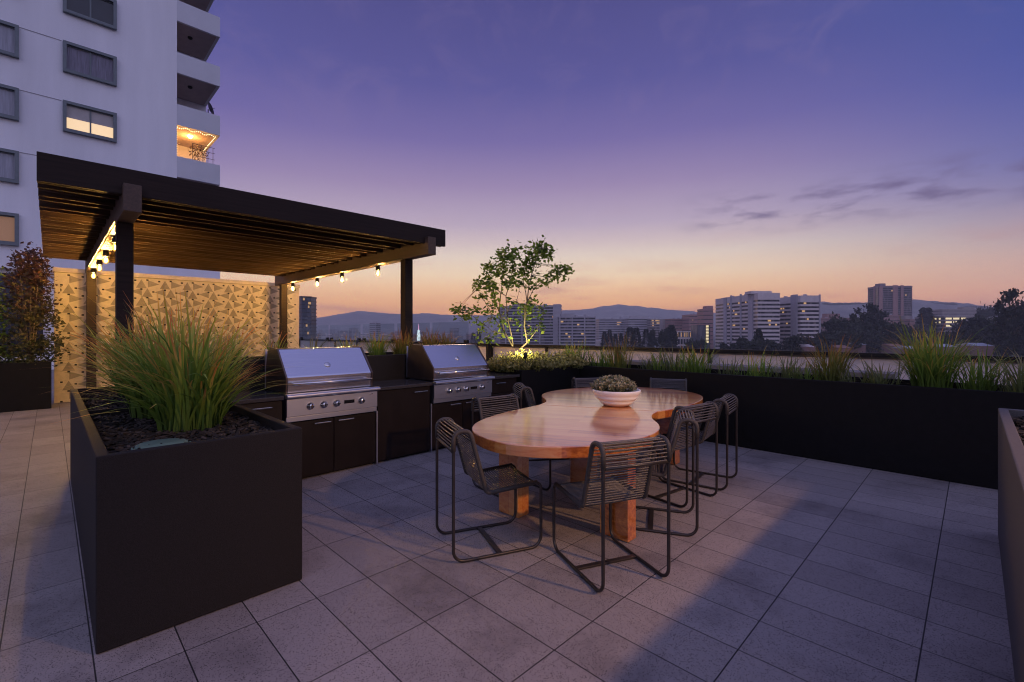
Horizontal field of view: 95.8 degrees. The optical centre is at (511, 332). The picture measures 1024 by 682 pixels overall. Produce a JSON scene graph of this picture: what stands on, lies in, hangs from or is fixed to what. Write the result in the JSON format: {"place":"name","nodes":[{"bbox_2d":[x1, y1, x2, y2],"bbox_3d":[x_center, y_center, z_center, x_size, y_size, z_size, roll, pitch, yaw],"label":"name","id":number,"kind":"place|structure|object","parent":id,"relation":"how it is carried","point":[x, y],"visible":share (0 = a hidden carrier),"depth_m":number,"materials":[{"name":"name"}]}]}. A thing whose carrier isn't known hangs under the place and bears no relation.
{"place":"outdoors","nodes":[
{"label":"outdoors","id":0,"kind":"place"},
{"bbox_2d":[0,0,219,369],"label":"apartment tower","id":1,"kind":"structure","parent":0,"point":[132,84],"depth_m":22.43,"materials":[{"name":"paint"}]},
{"bbox_2d":[0,19,18,58],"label":"window","id":2,"kind":"structure","parent":1,"relation":"in","point":[9,32],"depth_m":20.29,"materials":[{"name":"glass"}]},
{"bbox_2d":[0,83,18,121],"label":"window","id":3,"kind":"structure","parent":1,"relation":"in","point":[9,95],"depth_m":20.29,"materials":[{"name":"glass"}]},
{"bbox_2d":[0,148,18,183],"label":"window","id":4,"kind":"structure","parent":1,"relation":"in","point":[9,159],"depth_m":20.29,"materials":[{"name":"glass"}]},
{"bbox_2d":[0,211,18,245],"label":"window","id":5,"kind":"structure","parent":1,"relation":"in","point":[9,222],"depth_m":20.29,"materials":[{"name":"grey"}]},
{"bbox_2d":[63,0,116,30],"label":"window","id":6,"kind":"structure","parent":1,"relation":"in","point":[100,12],"depth_m":22.30,"materials":[{"name":"grey glass"}]},
{"bbox_2d":[63,40,116,86],"bbox_3d":[-20.163,-12.840,22.136,1.910,1.420,0.179,0,0,-45],"label":"window","id":7,"kind":"structure","parent":1,"relation":"in","point":[78,60],"depth_m":22.12,"materials":[{"name":"glass"}]},
{"bbox_2d":[63,100,116,142],"bbox_3d":[-20.163,-10.070,22.136,1.910,1.420,0.179,0,0,-45],"label":"window","id":8,"kind":"structure","parent":1,"relation":"in","point":[79,119],"depth_m":22.12,"materials":[{"name":"grey"}]},
{"bbox_2d":[53,267,299,402],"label":"screen wall","id":9,"kind":"structure","parent":0,"point":[239,300],"depth_m":11.03,"materials":[{"name":"stone"}]},
{"bbox_2d":[299,296,316,338],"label":"glass tower","id":10,"kind":"structure","parent":0,"point":[307,317],"depth_m":443.77,"materials":[{"name":"blue"}]},
{"bbox_2d":[369,321,380,340],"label":"distant building","id":11,"kind":"structure","parent":0,"point":[375,327],"depth_m":1502.09,"materials":[{"name":"grey"}]},
{"bbox_2d":[316,304,715,335],"bbox_3d":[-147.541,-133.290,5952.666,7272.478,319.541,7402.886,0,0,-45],"label":"mountains","id":12,"kind":"structure","parent":0,"point":[362,320],"depth_m":4188.31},
{"bbox_2d":[499,303,561,344],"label":"apartment block","id":13,"kind":"structure","parent":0,"point":[549,336],"depth_m":529.11,"materials":[{"name":"grey"}]},
{"bbox_2d":[595,316,623,340],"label":"office block","id":14,"kind":"structure","parent":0,"point":[615,326],"depth_m":899.65,"materials":[{"name":"white"}]},
{"bbox_2d":[206,0,1023,317],"label":"sky","id":15,"kind":"structure","parent":0,"point":[684,155],"materials":[{"name":"purple"}]},
{"bbox_2d":[665,318,681,330],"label":"brick block","id":16,"kind":"structure","parent":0,"point":[677,322],"depth_m":759.57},
{"bbox_2d":[348,336,1012,355],"bbox_3d":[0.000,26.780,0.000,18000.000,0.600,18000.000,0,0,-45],"label":"city ground","id":17,"kind":"structure","parent":0,"point":[460,340],"depth_m":1525.27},
{"bbox_2d":[558,314,595,345],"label":"apartment block","id":18,"kind":"structure","parent":17,"relation":"on","point":[573,329],"depth_m":501.14,"materials":[{"name":"grey"}]},
{"bbox_2d":[620,327,640,346],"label":"conifer","id":19,"kind":"object","parent":17,"relation":"on","point":[632,337],"visible":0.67,"depth_m":537.13,"materials":[{"name":"green plant"}]},
{"bbox_2d":[623,316,650,340],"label":"office block","id":20,"kind":"structure","parent":17,"relation":"on","point":[640,322],"depth_m":860.00,"materials":[{"name":"concrete"}]},
{"bbox_2d":[647,318,659,340],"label":"office block","id":21,"kind":"structure","parent":17,"relation":"on","point":[653,323],"depth_m":840.00,"materials":[{"name":"grey"}]},
{"bbox_2d":[656,327,673,347],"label":"broadleaf tree","id":22,"kind":"object","parent":17,"relation":"on","point":[663,338],"visible":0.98,"depth_m":516.22,"materials":[{"name":"green plant"}]},
{"bbox_2d":[666,324,677,347],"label":"cypress tree","id":23,"kind":"object","parent":17,"relation":"on","point":[674,334],"visible":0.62,"depth_m":516.43,"materials":[{"name":"green plant"}]},
{"bbox_2d":[676,331,690,347],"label":"colonnade building","id":24,"kind":"structure","parent":17,"relation":"on","point":[684,337],"depth_m":600.00,"materials":[{"name":"white"}]},
{"bbox_2d":[691,325,710,348],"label":"glass block","id":25,"kind":"structure","parent":17,"relation":"on","point":[698,332],"depth_m":552.20,"materials":[{"name":"blue"}]},
{"bbox_2d":[721,336,756,349],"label":"broadleaf tree","id":26,"kind":"object","parent":17,"relation":"on","point":[739,342],"visible":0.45,"depth_m":395.34,"materials":[{"name":"green plant"}]},
{"bbox_2d":[753,338,777,349],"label":"broadleaf tree","id":27,"kind":"object","parent":17,"relation":"on","point":[768,344],"visible":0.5,"depth_m":396.25,"materials":[{"name":"green plant"}]},
{"bbox_2d":[781,334,804,350],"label":"broadleaf tree","id":28,"kind":"object","parent":17,"relation":"on","point":[788,343],"visible":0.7,"depth_m":391.46,"materials":[{"name":"green plant"}]},
{"bbox_2d":[785,333,829,351],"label":"broadleaf tree","id":29,"kind":"object","parent":17,"relation":"on","point":[816,341],"visible":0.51,"depth_m":383.06,"materials":[{"name":"green plant"}]},
{"bbox_2d":[809,331,839,351],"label":"broadleaf tree","id":30,"kind":"object","parent":17,"relation":"on","point":[829,339],"visible":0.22,"depth_m":393.33,"materials":[{"name":"green plant"}]},
{"bbox_2d":[821,311,872,335],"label":"broadleaf tree","id":31,"kind":"object","parent":17,"relation":"on","point":[840,322],"visible":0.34,"depth_m":460.32,"materials":[{"name":"green plant"}]},
{"bbox_2d":[832,326,871,351],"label":"broadleaf tree","id":32,"kind":"object","parent":17,"relation":"on","point":[853,336],"visible":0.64,"depth_m":421.70,"materials":[{"name":"green plant"}]},
{"bbox_2d":[832,320,877,338],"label":"broadleaf tree","id":33,"kind":"object","parent":17,"relation":"on","point":[853,326],"visible":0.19,"depth_m":445.20,"materials":[{"name":"green plant"}]},
{"bbox_2d":[853,303,885,328],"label":"eucalyptus tree","id":34,"kind":"object","parent":17,"relation":"on","point":[864,316],"visible":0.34,"depth_m":468.66,"materials":[{"name":"green plant"}]},
{"bbox_2d":[861,330,883,352],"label":"broadleaf tree","id":35,"kind":"object","parent":17,"relation":"on","point":[874,344],"visible":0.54,"depth_m":423.25,"materials":[{"name":"green plant"}]},
{"bbox_2d":[866,307,889,327],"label":"eucalyptus tree","id":36,"kind":"object","parent":17,"relation":"on","point":[876,320],"visible":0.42,"depth_m":465.87,"materials":[{"name":"green plant"}]},
{"bbox_2d":[867,318,903,336],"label":"broadleaf tree","id":37,"kind":"object","parent":17,"relation":"on","point":[889,326],"visible":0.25,"depth_m":449.66,"materials":[{"name":"green plant"}]},
{"bbox_2d":[868,283,912,318],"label":"office tower","id":38,"kind":"structure","parent":17,"relation":"on","point":[895,300],"depth_m":885.00,"materials":[{"name":"grey"}]},
{"bbox_2d":[913,307,939,332],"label":"conifer","id":39,"kind":"object","parent":17,"relation":"on","point":[928,311],"visible":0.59,"depth_m":636.53,"materials":[{"name":"green plant"}]},
{"bbox_2d":[915,314,974,333],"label":"lit office","id":40,"kind":"structure","parent":17,"relation":"on","point":[943,320],"depth_m":620.00,"materials":[{"name":"white"}]},
{"bbox_2d":[926,307,978,315],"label":"pale block","id":41,"kind":"structure","parent":17,"relation":"on","point":[966,311],"depth_m":899.70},
{"bbox_2d":[943,322,986,342],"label":"broadleaf tree","id":42,"kind":"object","parent":17,"relation":"on","point":[976,338],"visible":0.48,"depth_m":424.44,"materials":[{"name":"green plant"}]},
{"bbox_2d":[948,313,1004,344],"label":"broadleaf tree","id":43,"kind":"object","parent":17,"relation":"on","point":[974,322],"visible":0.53,"depth_m":423.31,"materials":[{"name":"green plant"}]},
{"bbox_2d":[988,287,1023,338],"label":"eucalyptus tree","id":44,"kind":"object","parent":17,"relation":"on","point":[1015,311],"visible":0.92,"depth_m":328.87,"materials":[{"name":"green plant"}]},
{"bbox_2d":[993,329,1023,355],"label":"broadleaf tree","id":45,"kind":"object","parent":17,"relation":"on","point":[1013,343],"visible":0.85,"depth_m":326.92,"materials":[{"name":"green plant"}]},
{"bbox_2d":[682,313,697,330],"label":"brick block","id":46,"kind":"structure","parent":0,"point":[689,320],"depth_m":732.40,"materials":[{"name":"orange"}]},
{"bbox_2d":[697,306,712,348],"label":"brick block","id":47,"kind":"structure","parent":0,"point":[705,315],"depth_m":619.83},
{"bbox_2d":[715,291,779,348],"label":"hospital block","id":48,"kind":"structure","parent":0,"point":[747,314],"depth_m":473.63,"materials":[{"name":"white"}]},
{"bbox_2d":[625,360,897,378],"bbox_3d":[3.507,0.998,7.255,0.380,0.965,3.900,0,0,-45],"label":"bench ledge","id":49,"kind":"object","parent":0,"point":[857,372],"visible":0.27,"depth_m":6.80,"materials":[{"name":"concrete"}]},
{"bbox_2d":[779,294,820,349],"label":"hospital wing","id":50,"kind":"structure","parent":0,"point":[800,314],"depth_m":456.93,"materials":[{"name":"concrete"}]},
{"bbox_2d":[821,299,999,317],"bbox_3d":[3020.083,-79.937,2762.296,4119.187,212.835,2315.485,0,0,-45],"label":"hills","id":51,"kind":"structure","parent":0,"point":[846,310],"depth_m":2360.21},
{"bbox_2d":[955,343,994,355],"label":"house","id":52,"kind":"structure","parent":0,"point":[990,350],"depth_m":345.63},
{"bbox_3d":[-6.940,14.131,6.495,17.170,24.698,32.800,0,0,-45],"label":"podium building","id":53,"kind":"object","parent":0,"visible":0},
{"bbox_2d":[0,370,1014,681],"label":"terrace floor","id":54,"kind":"structure","parent":53,"relation":"on","point":[788,568],"depth_m":2.69,"materials":[{"name":"tile"}]},
{"bbox_2d":[0,360,50,411],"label":"planter","id":55,"kind":"object","parent":54,"relation":"on","point":[22,389],"visible":0.92,"depth_m":8.76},
{"bbox_2d":[0,266,16,362],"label":"tall shrub","id":56,"kind":"object","parent":55,"relation":"in","point":[3,333],"visible":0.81,"depth_m":8.76,"materials":[{"name":"brown plant"}]},
{"bbox_2d":[0,241,70,368],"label":"tall shrub","id":57,"kind":"object","parent":55,"relation":"in","point":[32,317],"visible":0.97,"depth_m":8.98,"materials":[{"name":"green plant"}]},
{"bbox_2d":[70,386,301,653],"bbox_3d":[-2.853,1.022,3.716,0.920,0.907,3.610,0,0,-45],"label":"planter","id":58,"kind":"object","parent":54,"relation":"on","point":[172,535],"visible":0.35,"depth_m":2.40,"materials":[{"name":"metal"}]},
{"bbox_2d":[131,438,190,449],"bbox_3d":[-1.930,0.624,2.553,0.268,0.032,0.268,0,0,-45],"label":"valve cover","id":59,"kind":"object","parent":58,"relation":"on","point":[156,443],"visible":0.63,"depth_m":2.56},
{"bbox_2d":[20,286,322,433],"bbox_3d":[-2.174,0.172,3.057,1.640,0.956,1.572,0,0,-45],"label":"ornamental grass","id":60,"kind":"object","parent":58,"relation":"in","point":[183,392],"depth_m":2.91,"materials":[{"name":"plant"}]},
{"bbox_2d":[80,392,271,452],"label":"mulch","id":61,"kind":"object","parent":58,"relation":"in","point":[111,434],"visible":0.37,"depth_m":2.98,"materials":[{"name":"wood"}]},
{"bbox_2d":[37,151,444,387],"bbox_3d":[-5.234,-0.117,8.483,4.765,3.186,7.100,0,0,-45],"label":"pergola","id":62,"kind":"object","parent":54,"relation":"on","point":[160,220],"visible":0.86,"depth_m":6.64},
{"bbox_2d":[214,352,409,392],"bbox_3d":[-2.128,0.883,6.046,3.360,1.186,0.840,0,0,-45],"label":"planter","id":63,"kind":"object","parent":54,"relation":"on","point":[389,366],"visible":0.14,"depth_m":5.85,"materials":[{"name":"black metal"}]},
{"bbox_2d":[356,331,393,354],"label":"grass clump","id":64,"kind":"object","parent":63,"relation":"on","point":[379,349],"visible":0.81,"depth_m":6.26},
{"bbox_2d":[380,327,417,353],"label":"grass clump","id":65,"kind":"object","parent":63,"relation":"on","point":[398,348],"visible":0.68,"depth_m":6.48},
{"bbox_2d":[412,324,448,344],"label":"grass clump","id":66,"kind":"object","parent":63,"relation":"on","point":[431,341],"visible":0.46,"depth_m":6.83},
{"bbox_2d":[227,372,519,478],"bbox_3d":[-1.450,1.046,5.671,3.790,0.861,0.640,0,0,-45],"label":"kitchen counter","id":67,"kind":"object","parent":54,"relation":"on","point":[404,418],"visible":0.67,"depth_m":5.27,"materials":[{"name":"black stone"}]},
{"bbox_2d":[290,418,333,476],"bbox_3d":[-2.038,1.172,4.686,0.475,0.555,0.066,0,0,-45],"label":"door","id":68,"kind":"structure","parent":67,"relation":"in","point":[317,435],"depth_m":4.73,"materials":[{"name":"wood"}]},
{"bbox_2d":[265,346,380,422],"bbox_3d":[-2.045,0.517,5.018,0.981,0.722,0.692,0,0,-45],"label":"gas grill","id":69,"kind":"object","parent":67,"relation":"on","point":[343,376],"visible":1,"depth_m":4.80,"materials":[{"name":"metal"}]},
{"bbox_2d":[333,412,375,469],"bbox_3d":[-1.698,1.172,5.026,0.473,0.555,0.066,0,0,-45],"label":"door","id":70,"kind":"structure","parent":67,"relation":"in","point":[354,435],"depth_m":5.02,"materials":[{"name":"wood"}]},
{"bbox_2d":[377,386,429,460],"bbox_3d":[-1.263,1.055,5.461,0.703,0.790,0.066,0,0,-45],"label":"door","id":71,"kind":"structure","parent":67,"relation":"in","point":[403,413],"depth_m":5.45,"materials":[{"name":"wood"}]},
{"bbox_2d":[432,400,461,448],"bbox_3d":[-0.822,1.172,5.903,0.475,0.555,0.066,0,0,-45],"label":"door","id":72,"kind":"structure","parent":67,"relation":"in","point":[453,410],"depth_m":5.88,"materials":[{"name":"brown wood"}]},
{"bbox_2d":[406,343,494,402],"bbox_3d":[-0.821,0.517,6.241,0.981,0.722,0.692,0,0,-45],"label":"gas grill","id":73,"kind":"object","parent":67,"relation":"on","point":[453,372],"visible":1,"depth_m":6.01,"materials":[{"name":"metal"}]},
{"bbox_2d":[461,399,488,442],"bbox_3d":[-0.482,1.172,6.243,0.473,0.555,0.066,0,0,-45],"label":"door","id":74,"kind":"structure","parent":67,"relation":"in","point":[466,404],"depth_m":6.16,"materials":[{"name":"brown wood"}]},
{"bbox_2d":[489,391,515,416],"bbox_3d":[-0.115,1.159,6.610,0.515,0.583,0.066,0,0,-45],"label":"door","id":75,"kind":"structure","parent":67,"relation":"in","point":[507,393],"depth_m":6.55,"materials":[{"name":"brown wood"}]},
{"bbox_2d":[435,417,541,562],"bbox_3d":[-0.175,1.050,3.274,0.645,0.860,0.478,0,0,-23],"label":"cord chair","id":76,"kind":"object","parent":54,"relation":"on","point":[477,476],"visible":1,"depth_m":3.18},
{"bbox_2d":[471,393,550,496],"bbox_3d":[-0.016,1.050,4.389,0.479,0.860,0.645,0,0,-38],"label":"cord chair","id":77,"kind":"object","parent":54,"relation":"on","point":[479,402],"visible":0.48,"depth_m":4.48,"materials":[{"name":"fabric"}]},
{"bbox_2d":[488,366,578,409],"bbox_3d":[0.334,1.018,7.582,1.395,0.916,0.850,0,0,-45],"label":"planter","id":78,"kind":"object","parent":54,"relation":"on","point":[542,381],"visible":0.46,"depth_m":7.12,"materials":[{"name":"metal"}]},
{"bbox_2d":[487,351,531,372],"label":"bush","id":79,"kind":"object","parent":78,"relation":"on","point":[496,365],"visible":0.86,"depth_m":6.99,"materials":[{"name":"green plant"}]},
{"bbox_2d":[449,235,574,354],"bbox_3d":[-0.016,-0.466,7.293,2.053,2.192,0.918,0,0,1],"label":"slim tree","id":80,"kind":"object","parent":78,"relation":"on","point":[540,251],"visible":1,"depth_m":7.24,"materials":[{"name":"green plant"}]},
{"bbox_2d":[504,348,548,371],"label":"bush","id":81,"kind":"object","parent":78,"relation":"on","point":[531,358],"visible":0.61,"depth_m":7.04,"materials":[{"name":"green plant"}]},
{"bbox_2d":[518,352,559,370],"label":"bush","id":82,"kind":"object","parent":78,"relation":"on","point":[548,365],"visible":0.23,"depth_m":7.28,"materials":[{"name":"green plant"}]},
{"bbox_2d":[540,351,571,369],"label":"bush","id":83,"kind":"object","parent":78,"relation":"on","point":[563,363],"visible":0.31,"depth_m":7.53,"materials":[{"name":"green plant"}]},
{"bbox_2d":[543,351,589,368],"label":"bush","id":84,"kind":"object","parent":78,"relation":"in","point":[576,362],"visible":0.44,"depth_m":7.71,"materials":[{"name":"green plant"}]},
{"bbox_2d":[513,382,569,460],"bbox_3d":[0.367,1.050,5.576,0.645,0.860,0.478,0,0,-10],"label":"cord chair","id":85,"kind":"object","parent":54,"relation":"on","point":[524,388],"visible":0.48,"depth_m":5.38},
{"bbox_2d":[571,377,598,387],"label":"cord chair","id":86,"kind":"object","parent":54,"relation":"on","point":[579,383],"visible":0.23,"depth_m":6.41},
{"bbox_2d":[472,387,702,541],"bbox_3d":[0.811,1.103,4.638,1.729,0.746,3.601,0,0,32],"label":"dining table","id":87,"kind":"object","parent":54,"relation":"on","point":[572,424],"visible":0.75,"depth_m":3.71,"materials":[{"name":"brown wood"}]},
{"bbox_2d":[593,388,640,406],"bbox_3d":[1.046,0.647,4.639,0.472,0.159,0.472,0,0,-45],"label":"ceramic bowl","id":88,"kind":"object","parent":87,"relation":"on","point":[617,399],"visible":0.81,"depth_m":4.47,"materials":[{"name":"ceramic"}]},
{"bbox_2d":[590,375,637,391],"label":"succulent","id":89,"kind":"object","parent":88,"relation":"on","point":[613,383],"visible":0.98,"depth_m":4.52,"materials":[{"name":"green plant"}]},
{"bbox_2d":[552,434,670,592],"bbox_3d":[0.608,1.050,2.949,0.479,0.860,0.646,0,0,-21],"label":"cord chair","id":90,"kind":"object","parent":54,"relation":"on","point":[603,490],"visible":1,"depth_m":2.79,"materials":[{"name":"fabric"}]},
{"bbox_2d":[299,339,1023,384],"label":"parapet wall","id":91,"kind":"structure","parent":54,"relation":"on","point":[729,355],"depth_m":7.96,"materials":[{"name":"concrete"}]},
{"bbox_2d":[636,408,698,536],"bbox_3d":[1.110,1.050,3.642,0.646,0.860,0.479,0,0,18],"label":"cord chair","id":92,"kind":"object","parent":54,"relation":"on","point":[674,432],"visible":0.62,"depth_m":3.46,"materials":[{"name":"metal"}]},
{"bbox_2d":[650,378,686,445],"bbox_3d":[2.049,1.050,6.073,0.478,0.860,0.646,0,0,19],"label":"cord chair","id":93,"kind":"object","parent":54,"relation":"on","point":[672,384],"visible":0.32,"depth_m":6.28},
{"bbox_2d":[642,401,717,507],"bbox_3d":[1.460,1.050,4.237,0.479,0.860,0.646,0,0,-36],"label":"cord chair","id":94,"kind":"object","parent":54,"relation":"on","point":[699,415],"visible":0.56,"depth_m":4.11,"materials":[{"name":"metal"}]},
{"bbox_2d":[659,394,737,489],"bbox_3d":[1.879,1.050,4.657,0.646,0.860,0.479,0,0,36],"label":"cord chair","id":95,"kind":"object","parent":54,"relation":"on","point":[707,432],"visible":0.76,"depth_m":4.58,"materials":[{"name":"metal"}]},
{"bbox_2d":[579,362,1023,488],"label":"planter","id":96,"kind":"object","parent":54,"relation":"on","point":[938,433],"visible":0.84,"depth_m":5.08,"materials":[{"name":"metal"}]},
{"bbox_2d":[587,346,615,366],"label":"grass clump","id":97,"kind":"object","parent":96,"relation":"on","point":[600,364],"visible":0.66,"depth_m":7.88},
{"bbox_2d":[597,332,646,367],"bbox_3d":[1.723,0.287,7.404,0.917,0.685,0.786,0,0,-21],"label":"grass clump","id":98,"kind":"object","parent":96,"relation":"on","point":[619,360],"visible":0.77,"depth_m":7.41,"materials":[{"name":"plant"}]},
{"bbox_2d":[655,344,697,370],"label":"grass clump","id":99,"kind":"object","parent":96,"relation":"on","point":[667,365],"visible":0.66,"depth_m":6.98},
{"bbox_2d":[664,345,714,371],"bbox_3d":[2.576,0.388,6.791,0.847,0.484,0.774,0,0,-45],"label":"grass clump","id":100,"kind":"object","parent":96,"relation":"on","point":[684,364],"visible":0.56,"depth_m":6.68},
{"bbox_2d":[673,338,726,372],"bbox_3d":[2.652,0.327,6.522,0.904,0.606,0.980,0,0,12],"label":"grass clump","id":101,"kind":"object","parent":96,"relation":"on","point":[697,367],"visible":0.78,"depth_m":6.49,"materials":[{"name":"plant"}]},
{"bbox_2d":[711,353,746,374],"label":"grass clump","id":102,"kind":"object","parent":96,"relation":"on","point":[727,371],"visible":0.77,"depth_m":6.47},
{"bbox_2d":[742,350,786,376],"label":"grass clump","id":103,"kind":"object","parent":96,"relation":"on","point":[762,371],"visible":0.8,"depth_m":6.00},
{"bbox_2d":[763,349,807,378],"bbox_3d":[3.514,0.405,5.831,0.714,0.450,0.807,0,0,-33],"label":"grass clump","id":104,"kind":"object","parent":96,"relation":"on","point":[784,372],"visible":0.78,"depth_m":5.80,"materials":[{"name":"plant"}]},
{"bbox_2d":[786,362,827,379],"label":"grass clump","id":105,"kind":"object","parent":96,"relation":"on","point":[807,373],"visible":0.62,"depth_m":5.62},
{"bbox_2d":[773,334,868,381],"bbox_3d":[3.893,0.317,5.661,1.036,0.626,1.078,0,0,-10],"label":"grass clump","id":106,"kind":"object","parent":96,"relation":"on","point":[832,364],"visible":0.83,"depth_m":5.54,"materials":[{"name":"plant"}]},
{"bbox_2d":[830,358,886,382],"bbox_3d":[3.952,0.452,5.405,0.671,0.356,0.642,0,0,-25],"label":"grass clump","id":107,"kind":"object","parent":96,"relation":"on","point":[849,378],"visible":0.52,"depth_m":5.39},
{"bbox_2d":[840,349,912,384],"bbox_3d":[4.107,0.402,5.118,0.711,0.455,0.781,0,0,-45],"label":"grass clump","id":108,"kind":"object","parent":96,"relation":"on","point":[876,379],"visible":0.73,"depth_m":5.12,"materials":[{"name":"plant"}]},
{"bbox_2d":[870,313,991,387],"bbox_3d":[4.423,0.216,4.859,1.223,0.829,1.446,0,0,19],"label":"grass clump","id":109,"kind":"object","parent":96,"relation":"on","point":[928,368],"visible":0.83,"depth_m":4.82,"materials":[{"name":"plant"}]},
{"bbox_2d":[947,343,1022,390],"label":"grass clump","id":110,"kind":"object","parent":96,"relation":"on","point":[985,383],"visible":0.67,"depth_m":4.68,"materials":[{"name":"plant"}]},
{"bbox_2d":[954,343,1023,392],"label":"grass clump","id":111,"kind":"object","parent":96,"relation":"on","point":[1018,386],"visible":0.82,"depth_m":4.46,"materials":[{"name":"plant"}]},
{"bbox_2d":[998,408,1023,681],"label":"planter","id":112,"kind":"object","parent":54,"relation":"on","point":[1011,493],"visible":0.95,"depth_m":2.13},
{"bbox_2d":[1011,416,1023,444],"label":"mulch","id":113,"kind":"object","parent":112,"relation":"on","point":[1018,421],"visible":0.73,"depth_m":3.04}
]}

